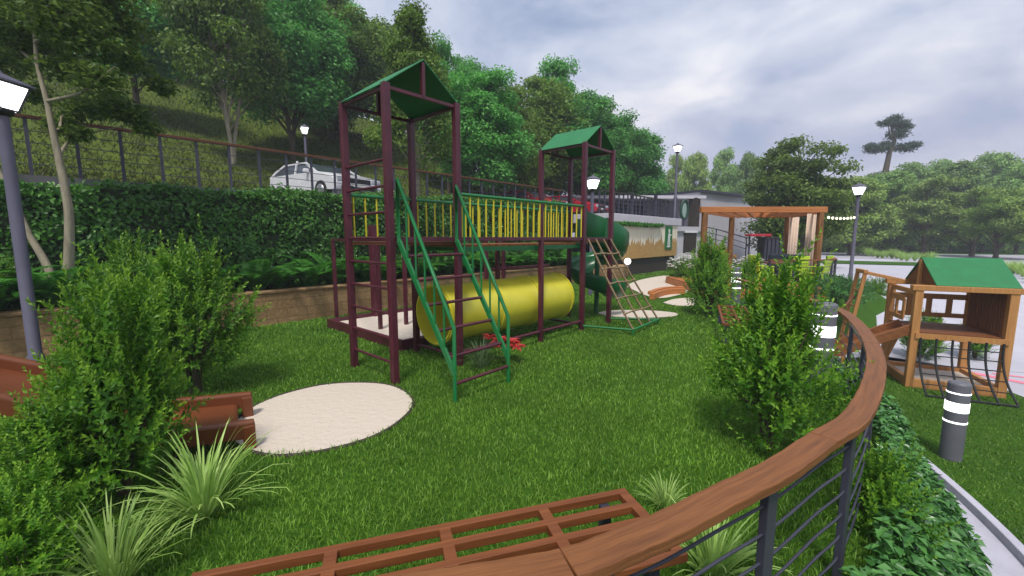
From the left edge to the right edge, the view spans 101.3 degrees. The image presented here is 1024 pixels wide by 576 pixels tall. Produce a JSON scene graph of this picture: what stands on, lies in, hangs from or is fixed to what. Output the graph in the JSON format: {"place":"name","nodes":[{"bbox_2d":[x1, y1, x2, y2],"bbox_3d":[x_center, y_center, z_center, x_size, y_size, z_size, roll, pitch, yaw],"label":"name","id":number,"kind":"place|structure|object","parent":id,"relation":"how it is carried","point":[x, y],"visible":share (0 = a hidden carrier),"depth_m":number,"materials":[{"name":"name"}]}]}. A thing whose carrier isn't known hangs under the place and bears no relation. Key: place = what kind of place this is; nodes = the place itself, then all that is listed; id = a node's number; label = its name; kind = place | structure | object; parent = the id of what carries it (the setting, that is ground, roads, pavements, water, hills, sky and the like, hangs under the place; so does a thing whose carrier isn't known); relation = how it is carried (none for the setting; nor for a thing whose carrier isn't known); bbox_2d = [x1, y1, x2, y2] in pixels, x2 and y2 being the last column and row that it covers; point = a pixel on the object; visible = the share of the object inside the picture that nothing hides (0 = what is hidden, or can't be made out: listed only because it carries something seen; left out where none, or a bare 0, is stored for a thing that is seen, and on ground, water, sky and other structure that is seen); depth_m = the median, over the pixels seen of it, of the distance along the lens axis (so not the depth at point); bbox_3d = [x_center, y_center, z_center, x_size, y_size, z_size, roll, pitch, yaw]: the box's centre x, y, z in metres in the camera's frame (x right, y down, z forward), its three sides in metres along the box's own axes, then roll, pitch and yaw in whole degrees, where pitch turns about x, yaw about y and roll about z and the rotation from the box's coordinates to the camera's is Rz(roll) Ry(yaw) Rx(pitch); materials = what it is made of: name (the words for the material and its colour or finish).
{"place":"outdoors","nodes":[
{"label":"outdoors","id":0,"kind":"place"},
{"bbox_2d":[0,47,509,199],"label":"hillside","id":1,"kind":"structure","parent":0,"point":[114,155],"depth_m":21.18,"materials":[{"name":"green plant"}]},
{"bbox_2d":[63,0,207,116],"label":"broadleaf tree","id":2,"kind":"object","parent":1,"relation":"on","point":[164,69],"visible":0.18,"depth_m":19.65,"materials":[{"name":"green plant"}]},
{"bbox_2d":[147,0,294,164],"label":"broadleaf tree","id":3,"kind":"object","parent":1,"relation":"on","point":[198,21],"visible":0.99,"depth_m":16.79,"materials":[{"name":"green plant"}]},
{"bbox_2d":[213,0,357,159],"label":"broadleaf tree","id":4,"kind":"object","parent":1,"relation":"on","point":[313,40],"visible":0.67,"depth_m":21.14,"materials":[{"name":"green plant"}]},
{"bbox_2d":[288,0,382,138],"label":"broadleaf tree","id":5,"kind":"object","parent":1,"relation":"on","point":[337,134],"visible":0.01,"depth_m":28.50,"materials":[{"name":"green plant"}]},
{"bbox_2d":[290,0,391,132],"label":"broadleaf tree","id":6,"kind":"object","parent":1,"relation":"on","point":[364,43],"visible":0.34,"depth_m":24.49,"materials":[{"name":"green plant"}]},
{"bbox_2d":[356,14,401,142],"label":"broadleaf tree","id":7,"kind":"object","parent":1,"relation":"on","point":[376,19],"visible":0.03,"depth_m":29.19,"materials":[{"name":"green plant"}]},
{"bbox_2d":[417,30,483,192],"bbox_3d":[-3.959,-10.066,24.924,5.268,9.195,4.827,0,7,2],"label":"broadleaf tree","id":8,"kind":"object","parent":1,"relation":"on","point":[457,65],"visible":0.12,"depth_m":24.22,"materials":[{"name":"green plant"}]},
{"bbox_2d":[495,73,591,194],"bbox_3d":[1.762,-9.054,28.159,8.078,9.545,7.804,0,7,0],"label":"broadleaf tree","id":9,"kind":"object","parent":1,"relation":"on","point":[550,95],"visible":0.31,"depth_m":25.99,"materials":[{"name":"green plant"}]},
{"bbox_2d":[529,53,596,192],"bbox_3d":[3.406,-10.636,29.842,5.611,10.994,6.123,-2,7,-16],"label":"broadleaf tree","id":10,"kind":"object","parent":1,"relation":"on","point":[557,68],"visible":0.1,"depth_m":28.57,"materials":[{"name":"green plant"}]},
{"bbox_2d":[18,174,575,225],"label":"road","id":11,"kind":"structure","parent":0,"point":[35,178],"depth_m":7.97,"materials":[{"name":"grey asphalt"}]},
{"bbox_2d":[0,113,561,200],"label":"fence","id":12,"kind":"object","parent":11,"relation":"on","point":[24,117],"visible":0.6,"depth_m":10.31,"materials":[{"name":"brown metal"}]},
{"bbox_2d":[270,161,380,194],"bbox_3d":[-6.573,-3.629,14.651,4.245,1.436,2.057,5,8,35],"label":"parked car","id":13,"kind":"object","parent":11,"relation":"on","point":[300,168],"visible":0.42,"depth_m":13.80,"materials":[{"name":"white paint"}]},
{"bbox_2d":[361,0,461,196],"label":"broadleaf tree","id":14,"kind":"object","parent":11,"relation":"on","point":[411,46],"visible":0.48,"depth_m":15.43,"materials":[{"name":"green plant"}]},
{"bbox_2d":[428,64,540,198],"bbox_3d":[-1.441,-7.267,21.407,5.964,7.496,5.465,-4,8,-29],"label":"broadleaf tree","id":15,"kind":"object","parent":11,"relation":"on","point":[497,131],"visible":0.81,"depth_m":20.00,"materials":[{"name":"green plant"}]},
{"bbox_2d":[479,84,552,194],"bbox_3d":[0.186,-7.449,23.289,4.377,7.435,4.530,6,9,40],"label":"broadleaf tree","id":16,"kind":"object","parent":11,"relation":"on","point":[529,174],"visible":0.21,"depth_m":22.62,"materials":[{"name":"green plant"}]},
{"bbox_2d":[499,191,567,205],"bbox_3d":[1.023,-4.649,23.156,4.245,1.436,2.057,6,9,42],"label":"parked car","id":17,"kind":"object","parent":11,"relation":"on","point":[520,194],"visible":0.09,"depth_m":22.57,"materials":[{"name":"red paint"}]},
{"bbox_2d":[549,195,607,213],"bbox_3d":[3.607,-4.949,25.656,4.245,1.436,2.057,5,9,37],"label":"parked car","id":18,"kind":"object","parent":11,"relation":"on","point":[576,200],"visible":0.17,"depth_m":24.55,"materials":[{"name":"red paint"}]},
{"bbox_2d":[544,89,634,195],"bbox_3d":[4.673,-8.922,29.087,7.393,9.043,7.652,-1,7,-7],"label":"broadleaf tree","id":19,"kind":"object","parent":11,"relation":"on","point":[615,132],"visible":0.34,"depth_m":27.76,"materials":[{"name":"green plant"}]},
{"bbox_2d":[574,124,647,194],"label":"broadleaf tree","id":20,"kind":"object","parent":11,"relation":"on","point":[629,189],"visible":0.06,"depth_m":31.24,"materials":[{"name":"green plant"}]},
{"bbox_2d":[597,108,668,194],"bbox_3d":[8.570,-9.029,32.042,6.760,8.495,6.194,-2,7,-15],"label":"broadleaf tree","id":21,"kind":"object","parent":11,"relation":"on","point":[647,152],"visible":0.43,"depth_m":30.54,"materials":[{"name":"green plant"}]},
{"bbox_2d":[0,263,885,575],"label":"lawn","id":22,"kind":"structure","parent":0,"point":[593,415],"depth_m":3.70,"materials":[{"name":"green plant"}]},
{"bbox_2d":[0,253,43,310],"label":"leafy shrub","id":23,"kind":"object","parent":22,"relation":"on","point":[14,305],"visible":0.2,"depth_m":6.96,"materials":[{"name":"green plant"}]},
{"bbox_2d":[0,71,44,360],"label":"street lamp","id":24,"kind":"object","parent":22,"relation":"on","point":[14,94],"visible":0.84,"depth_m":4.85,"materials":[{"name":"metal"}]},
{"bbox_2d":[0,444,118,575],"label":"leafy shrub","id":25,"kind":"object","parent":22,"relation":"on","point":[20,531],"visible":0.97,"depth_m":2.15,"materials":[{"name":"green plant"}]},
{"bbox_2d":[0,371,149,522],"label":"leafy shrub","id":26,"kind":"object","parent":22,"relation":"on","point":[23,456],"visible":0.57,"depth_m":2.64,"materials":[{"name":"green plant"}]},
{"bbox_2d":[0,242,214,505],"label":"leafy shrub","id":27,"kind":"object","parent":22,"relation":"on","point":[144,394],"visible":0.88,"depth_m":2.84,"materials":[{"name":"green plant"}]},
{"bbox_2d":[28,483,212,575],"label":"grass clump","id":28,"kind":"object","parent":22,"relation":"on","point":[114,561],"visible":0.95,"depth_m":2.29,"materials":[{"name":"green plant"}]},
{"bbox_2d":[59,226,186,367],"bbox_3d":[-4.987,0.264,5.524,1.308,2.134,1.507,-2,7,-20],"label":"leafy shrub","id":29,"kind":"object","parent":22,"relation":"on","point":[137,265],"visible":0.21,"depth_m":5.32,"materials":[{"name":"green plant"}]},
{"bbox_2d":[0,354,256,450],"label":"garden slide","id":30,"kind":"object","parent":22,"relation":"on","point":[215,413],"visible":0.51,"depth_m":3.67,"materials":[{"name":"brown wood"}]},
{"bbox_2d":[92,413,294,561],"bbox_3d":[-2.107,1.229,2.862,1.198,0.681,1.207,6,9,39],"label":"grass clump","id":31,"kind":"object","parent":22,"relation":"on","point":[198,480],"visible":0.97,"depth_m":2.83,"materials":[{"name":"green plant"}]},
{"bbox_2d":[117,214,271,395],"bbox_3d":[-3.784,0.257,5.025,1.746,2.270,1.393,-1,7,-7],"label":"leafy shrub","id":32,"kind":"object","parent":22,"relation":"on","point":[201,302],"visible":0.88,"depth_m":4.91,"materials":[{"name":"green plant"}]},
{"bbox_2d":[0,264,606,358],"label":"stone planter","id":33,"kind":"object","parent":22,"relation":"on","point":[295,303],"visible":0.27,"depth_m":9.50,"materials":[{"name":"stone"}]},
{"bbox_2d":[0,265,64,311],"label":"fern","id":34,"kind":"object","parent":33,"relation":"on","point":[5,293],"visible":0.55,"depth_m":6.75,"materials":[{"name":"green plant"}]},
{"bbox_2d":[0,266,103,307],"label":"fern","id":35,"kind":"object","parent":33,"relation":"on","point":[43,286],"visible":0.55,"depth_m":6.87,"materials":[{"name":"green plant"}]},
{"bbox_2d":[0,0,181,305],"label":"twin trunk tree","id":36,"kind":"object","parent":33,"relation":"on","point":[82,21],"visible":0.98,"depth_m":7.10,"materials":[{"name":"green plant"}]},
{"bbox_2d":[220,259,299,290],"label":"fern","id":37,"kind":"object","parent":33,"relation":"on","point":[263,280],"visible":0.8,"depth_m":9.15,"materials":[{"name":"green plant"}]},
{"bbox_2d":[241,262,315,288],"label":"fern","id":38,"kind":"object","parent":33,"relation":"on","point":[280,283],"visible":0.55,"depth_m":9.71,"materials":[{"name":"green plant"}]},
{"bbox_2d":[0,177,565,307],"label":"clipped hedge","id":39,"kind":"object","parent":33,"relation":"on","point":[271,223],"visible":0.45,"depth_m":9.46,"materials":[{"name":"green plant"}]},
{"bbox_2d":[273,254,345,285],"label":"fern","id":40,"kind":"object","parent":33,"relation":"on","point":[312,281],"visible":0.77,"depth_m":10.07,"materials":[{"name":"green plant"}]},
{"bbox_2d":[290,251,365,284],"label":"fern","id":41,"kind":"object","parent":33,"relation":"on","point":[327,277],"visible":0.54,"depth_m":10.49,"materials":[{"name":"green plant"}]},
{"bbox_2d":[336,256,399,281],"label":"fern","id":42,"kind":"object","parent":33,"relation":"on","point":[362,276],"visible":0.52,"depth_m":11.12,"materials":[{"name":"green plant"}]},
{"bbox_2d":[231,381,414,456],"bbox_3d":[-2.020,1.362,4.597,1.844,0.044,1.898,0,7,0],"label":"sand pit edging","id":43,"kind":"object","parent":22,"relation":"on","point":[351,443],"visible":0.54,"depth_m":4.09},
{"bbox_2d":[237,383,411,453],"bbox_3d":[-2.020,1.350,4.596,1.806,0.001,1.860,0,7,0],"label":"sand pit","id":44,"kind":"object","parent":22,"relation":"on","point":[320,417],"visible":0.91,"depth_m":4.49,"materials":[{"name":"beige sand"}]},
{"bbox_2d":[327,307,430,350],"bbox_3d":[-2.122,0.766,8.853,2.850,0.190,2.320,6,9,42],"label":"sandbox","id":45,"kind":"object","parent":22,"relation":"on","point":[367,321],"visible":0.38,"depth_m":8.47,"materials":[{"name":"beige paint"}]},
{"bbox_2d":[191,488,687,575],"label":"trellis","id":46,"kind":"object","parent":22,"relation":"on","point":[447,546],"visible":0.68,"depth_m":2.06,"materials":[{"name":"brown wood"}]},
{"bbox_2d":[459,333,525,367],"bbox_3d":[-0.334,0.912,6.152,1.123,0.525,1.013,0,7,0],"label":"red bromeliad","id":47,"kind":"object","parent":22,"relation":"on","point":[482,361],"visible":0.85,"depth_m":6.23,"materials":[{"name":"plant"}]},
{"bbox_2d":[331,59,658,402],"bbox_3d":[-0.503,-1.252,8.963,5.631,4.190,7.042,6,9,41],"label":"play structure","id":48,"kind":"object","parent":22,"relation":"on","point":[457,312],"visible":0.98,"depth_m":6.68,"materials":[{"name":"red paint"}]},
{"bbox_2d":[587,175,600,294],"bbox_3d":[2.633,-1.702,13.896,0.409,4.010,0.409,-4,8,-28],"label":"street lamp","id":49,"kind":"object","parent":22,"relation":"on","point":[593,181],"visible":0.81,"depth_m":13.66,"materials":[{"name":"white metal"}]},
{"bbox_2d":[572,213,681,275],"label":"mural wall","id":50,"kind":"structure","parent":22,"relation":"on","point":[647,252],"depth_m":22.34,"materials":[{"name":"beige paint"}]},
{"bbox_2d":[598,189,668,217],"bbox_3d":[6.830,-4.432,22.734,0.120,1.145,8.070,6,9,42],"label":"terrace fence","id":51,"kind":"object","parent":50,"relation":"on","point":[640,205],"visible":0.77,"depth_m":22.53,"materials":[{"name":"grey metal"}]},
{"bbox_2d":[390,278,886,575],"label":"curved railing","id":52,"kind":"object","parent":22,"relation":"on","point":[613,552],"visible":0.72,"depth_m":1.68,"materials":[{"name":"brown wood"}]},
{"bbox_2d":[599,310,677,317],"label":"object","id":53,"kind":"object","parent":22,"relation":"on","point":[619,313],"visible":0.73,"depth_m":10.52,"materials":[{"name":"beige sand"}]},
{"bbox_2d":[630,467,693,508],"bbox_3d":[1.083,1.418,2.930,0.470,0.288,0.492,-3,7,-24],"label":"grass clump","id":54,"kind":"object","parent":22,"relation":"on","point":[664,499],"visible":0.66,"depth_m":2.96,"materials":[{"name":"green plant"}]},
{"bbox_2d":[648,286,685,299],"bbox_3d":[5.000,0.136,13.789,2.234,0.235,0.548,-6,9,-41],"label":"timber edging","id":55,"kind":"object","parent":22,"relation":"on","point":[655,293],"visible":0.99,"depth_m":13.88,"materials":[{"name":"brown wood"}]},
{"bbox_2d":[572,190,764,266],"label":"grey building","id":56,"kind":"structure","parent":22,"relation":"on","point":[696,199],"depth_m":29.77,"materials":[{"name":"paint"}]},
{"bbox_2d":[665,252,697,276],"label":"flowering bush","id":57,"kind":"object","parent":22,"relation":"on","point":[680,263],"visible":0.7,"depth_m":17.35,"materials":[{"name":"white plant"}]},
{"bbox_2d":[683,231,697,266],"bbox_3d":[11.356,-2.497,27.196,1.300,2.320,0.600,-5,8,-33],"label":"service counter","id":58,"kind":"object","parent":22,"relation":"on","point":[689,242],"visible":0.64,"depth_m":26.86,"materials":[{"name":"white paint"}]},
{"bbox_2d":[679,226,749,316],"bbox_3d":[4.864,-0.284,10.110,1.439,2.454,1.843,2,7,14],"label":"leafy shrub","id":59,"kind":"object","parent":22,"relation":"on","point":[707,275],"visible":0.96,"depth_m":9.99,"materials":[{"name":"green plant"}]},
{"bbox_2d":[663,491,796,575],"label":"grass clump","id":60,"kind":"object","parent":22,"relation":"on","point":[712,546],"visible":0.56,"depth_m":2.31,"materials":[{"name":"green plant"}]},
{"bbox_2d":[717,305,751,343],"bbox_3d":[4.374,0.713,8.249,0.552,0.420,2.190,3,7,24],"label":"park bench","id":61,"kind":"object","parent":22,"relation":"on","point":[722,320],"visible":0.5,"depth_m":8.26,"materials":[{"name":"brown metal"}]},
{"bbox_2d":[665,276,825,298],"bbox_3d":[8.450,-0.077,15.375,4.350,0.270,4.700,0,7,0],"label":"curved bench","id":62,"kind":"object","parent":22,"relation":"on","point":[675,280],"depth_m":15.99,"materials":[{"name":"brown wood"}]},
{"bbox_2d":[768,257,837,297],"bbox_3d":[9.561,-0.287,13.356,3.634,1.288,0.731,-4,8,-27],"label":"terrace railing","id":63,"kind":"object","parent":62,"relation":"attached to","point":[832,269],"visible":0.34,"depth_m":12.86,"materials":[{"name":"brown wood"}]},
{"bbox_2d":[699,207,827,285],"bbox_3d":[8.863,-1.427,15.648,5.346,2.905,3.592,0,7,0],"label":"garden pergola","id":64,"kind":"object","parent":22,"relation":"on","point":[814,222],"visible":0.56,"depth_m":14.47,"materials":[{"name":"brown wood"}]},
{"bbox_2d":[756,237,782,269],"bbox_3d":[13.230,-1.640,21.457,1.250,1.915,0.700,0,7,0],"label":"dark cabinet","id":65,"kind":"object","parent":22,"relation":"on","point":[772,245],"visible":0.37,"depth_m":21.11,"materials":[{"name":"grey metal"}]},
{"bbox_2d":[695,228,874,464],"bbox_3d":[2.260,0.578,3.731,1.151,2.218,1.473,-5,8,-34],"label":"leafy shrub","id":66,"kind":"object","parent":22,"relation":"on","point":[774,317],"visible":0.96,"depth_m":3.54,"materials":[{"name":"green plant"}]},
{"bbox_2d":[807,302,837,394],"bbox_3d":[3.800,0.747,5.146,0.248,1.150,0.248,0,7,0],"label":"bollard light","id":67,"kind":"object","parent":22,"relation":"on","point":[829,332],"visible":0.45,"depth_m":5.01,"materials":[{"name":"grey paint"}]},
{"bbox_2d":[848,182,867,280],"bbox_3d":[13.444,-2.051,16.473,0.417,4.090,0.417,-4,8,-28],"label":"street lamp","id":68,"kind":"object","parent":22,"relation":"on","point":[858,189],"visible":0.94,"depth_m":16.36,"materials":[{"name":"black metal"}]},
{"bbox_2d":[818,434,960,559],"bbox_3d":[2.435,1.413,2.717,0.571,1.061,0.631,-5,8,-36],"label":"leafy shrub","id":69,"kind":"object","parent":22,"relation":"on","point":[880,477],"visible":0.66,"depth_m":2.65,"materials":[{"name":"green plant"}]},
{"bbox_2d":[74,0,1023,236],"label":"sky","id":70,"kind":"structure","parent":0,"point":[708,77],"materials":[{"name":"grey"}]},
{"bbox_2d":[627,276,687,297],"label":"sand path","id":71,"kind":"structure","parent":0,"point":[646,285],"depth_m":17.04,"materials":[{"name":"beige sand"}]},
{"bbox_2d":[572,243,1023,395],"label":"ground","id":72,"kind":"structure","parent":0,"point":[575,250],"depth_m":56.42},
{"bbox_2d":[664,153,690,192],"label":"broadleaf tree","id":73,"kind":"object","parent":72,"relation":"on","point":[670,178],"visible":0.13,"depth_m":67.40,"materials":[{"name":"green plant"}]},
{"bbox_2d":[678,150,711,191],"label":"broadleaf tree","id":74,"kind":"object","parent":72,"relation":"on","point":[695,171],"visible":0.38,"depth_m":59.83,"materials":[{"name":"green plant"}]},
{"bbox_2d":[707,146,741,192],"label":"broadleaf tree","id":75,"kind":"object","parent":72,"relation":"on","point":[725,181],"visible":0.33,"depth_m":63.66,"materials":[{"name":"green plant"}]},
{"bbox_2d":[732,151,763,206],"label":"broadleaf tree","id":76,"kind":"object","parent":72,"relation":"on","point":[744,170],"visible":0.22,"depth_m":57.81,"materials":[{"name":"green plant"}]},
{"bbox_2d":[739,134,871,252],"bbox_3d":[18.126,-5.347,26.545,6.786,8.668,6.708,4,8,29],"label":"broadleaf tree","id":77,"kind":"object","parent":72,"relation":"on","point":[786,178],"visible":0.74,"depth_m":25.22,"materials":[{"name":"green plant"}]},
{"bbox_2d":[822,175,907,254],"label":"broadleaf tree","id":78,"kind":"object","parent":72,"relation":"on","point":[878,223],"visible":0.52,"depth_m":43.34,"materials":[{"name":"green plant"}]},
{"bbox_2d":[859,168,925,252],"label":"broadleaf tree","id":79,"kind":"object","parent":72,"relation":"on","point":[898,182],"visible":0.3,"depth_m":48.21,"materials":[{"name":"green plant"}]},
{"bbox_2d":[862,113,923,250],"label":"pine tree","id":80,"kind":"object","parent":72,"relation":"on","point":[898,124],"visible":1,"depth_m":59.57,"materials":[{"name":"green plant"}]},
{"bbox_2d":[778,229,1023,251],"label":"undergrowth","id":81,"kind":"object","parent":72,"relation":"on","point":[935,247],"visible":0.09,"depth_m":59.01,"materials":[{"name":"green plant"}]},
{"bbox_2d":[889,161,940,251],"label":"broadleaf tree","id":82,"kind":"object","parent":72,"relation":"on","point":[917,168],"visible":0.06,"depth_m":55.44,"materials":[{"name":"green plant"}]},
{"bbox_2d":[898,307,957,359],"bbox_3d":[10.610,1.204,10.802,1.503,1.431,1.198,-4,8,-28],"label":"leafy shrub","id":83,"kind":"object","parent":72,"relation":"on","point":[925,342],"visible":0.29,"depth_m":10.58,"materials":[{"name":"green plant"}]},
{"bbox_2d":[890,174,969,254],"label":"broadleaf tree","id":84,"kind":"object","parent":72,"relation":"on","point":[921,211],"visible":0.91,"depth_m":44.63,"materials":[{"name":"green plant"}]},
{"bbox_2d":[839,358,1023,564],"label":"path kerb","id":85,"kind":"structure","parent":72,"relation":"on","point":[1010,541],"depth_m":4.55,"materials":[{"name":"concrete"}]},
{"bbox_2d":[927,159,993,252],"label":"broadleaf tree","id":86,"kind":"object","parent":72,"relation":"on","point":[973,172],"visible":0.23,"depth_m":51.80,"materials":[{"name":"green plant"}]},
{"bbox_2d":[934,186,1009,255],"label":"broadleaf tree","id":87,"kind":"object","parent":72,"relation":"on","point":[959,215],"visible":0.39,"depth_m":42.44,"materials":[{"name":"green plant"}]},
{"bbox_2d":[956,150,1023,251],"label":"broadleaf tree","id":88,"kind":"object","parent":72,"relation":"on","point":[998,162],"visible":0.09,"depth_m":55.37,"materials":[{"name":"green plant"}]},
{"bbox_2d":[957,189,1023,257],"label":"broadleaf tree","id":89,"kind":"object","parent":72,"relation":"on","point":[977,223],"visible":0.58,"depth_m":38.61,"materials":[{"name":"green plant"}]},
{"bbox_2d":[984,162,1023,253],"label":"broadleaf tree","id":90,"kind":"object","parent":72,"relation":"on","point":[1013,178],"visible":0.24,"depth_m":51.03,"materials":[{"name":"green plant"}]},
{"bbox_2d":[988,186,1023,241],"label":"broadleaf tree","id":91,"kind":"object","parent":72,"relation":"on","point":[1014,205],"visible":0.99,"depth_m":35.78,"materials":[{"name":"green plant"}]},
{"bbox_2d":[821,260,916,264],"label":"verge","id":92,"kind":"structure","parent":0,"point":[877,262],"depth_m":31.82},
{"bbox_2d":[788,274,991,575],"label":"grass bank","id":93,"kind":"structure","parent":0,"point":[867,313],"depth_m":14.11,"materials":[{"name":"green plant"}]},
{"bbox_2d":[803,272,876,305],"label":"dark bush","id":94,"kind":"object","parent":93,"relation":"on","point":[837,287],"visible":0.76,"depth_m":11.76,"materials":[{"name":"green plant"}]},
{"bbox_2d":[729,296,993,575],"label":"ground cover","id":95,"kind":"object","parent":93,"relation":"on","point":[960,553],"visible":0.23,"depth_m":2.97,"materials":[{"name":"green plant"}]},
{"bbox_2d":[798,252,1023,261],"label":"road","id":96,"kind":"structure","parent":0,"point":[1003,257],"depth_m":42.64,"materials":[{"name":"grey asphalt"}]},
{"bbox_2d":[820,258,1023,371],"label":"plaza","id":97,"kind":"structure","parent":0,"point":[897,353],"depth_m":14.48,"materials":[{"name":"grey concrete"}]},
{"bbox_2d":[844,356,1023,544],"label":"lawn","id":98,"kind":"structure","parent":0,"point":[1011,493],"depth_m":6.20,"materials":[{"name":"green plant"}]},
{"bbox_2d":[834,257,1023,407],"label":"wooden playhouse","id":99,"kind":"object","parent":98,"relation":"on","point":[992,289],"visible":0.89,"depth_m":8.60,"materials":[{"name":"brown wood"}]},
{"bbox_2d":[938,380,971,462],"bbox_3d":[6.190,1.870,5.864,0.248,1.150,0.248,0,7,0],"label":"bollard light","id":100,"kind":"object","parent":98,"relation":"on","point":[957,401],"visible":0.96,"depth_m":5.79,"materials":[{"name":"grey paint"}]},
{"bbox_2d":[945,488,1023,575],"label":"path","id":101,"kind":"structure","parent":0,"point":[1000,555],"depth_m":4.13,"materials":[{"name":"concrete"}]},
{"bbox_2d":[971,369,1023,396],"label":"court","id":102,"kind":"object","parent":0,"point":[1017,388],"visible":0.36,"depth_m":9.20,"materials":[{"name":"grey concrete"}]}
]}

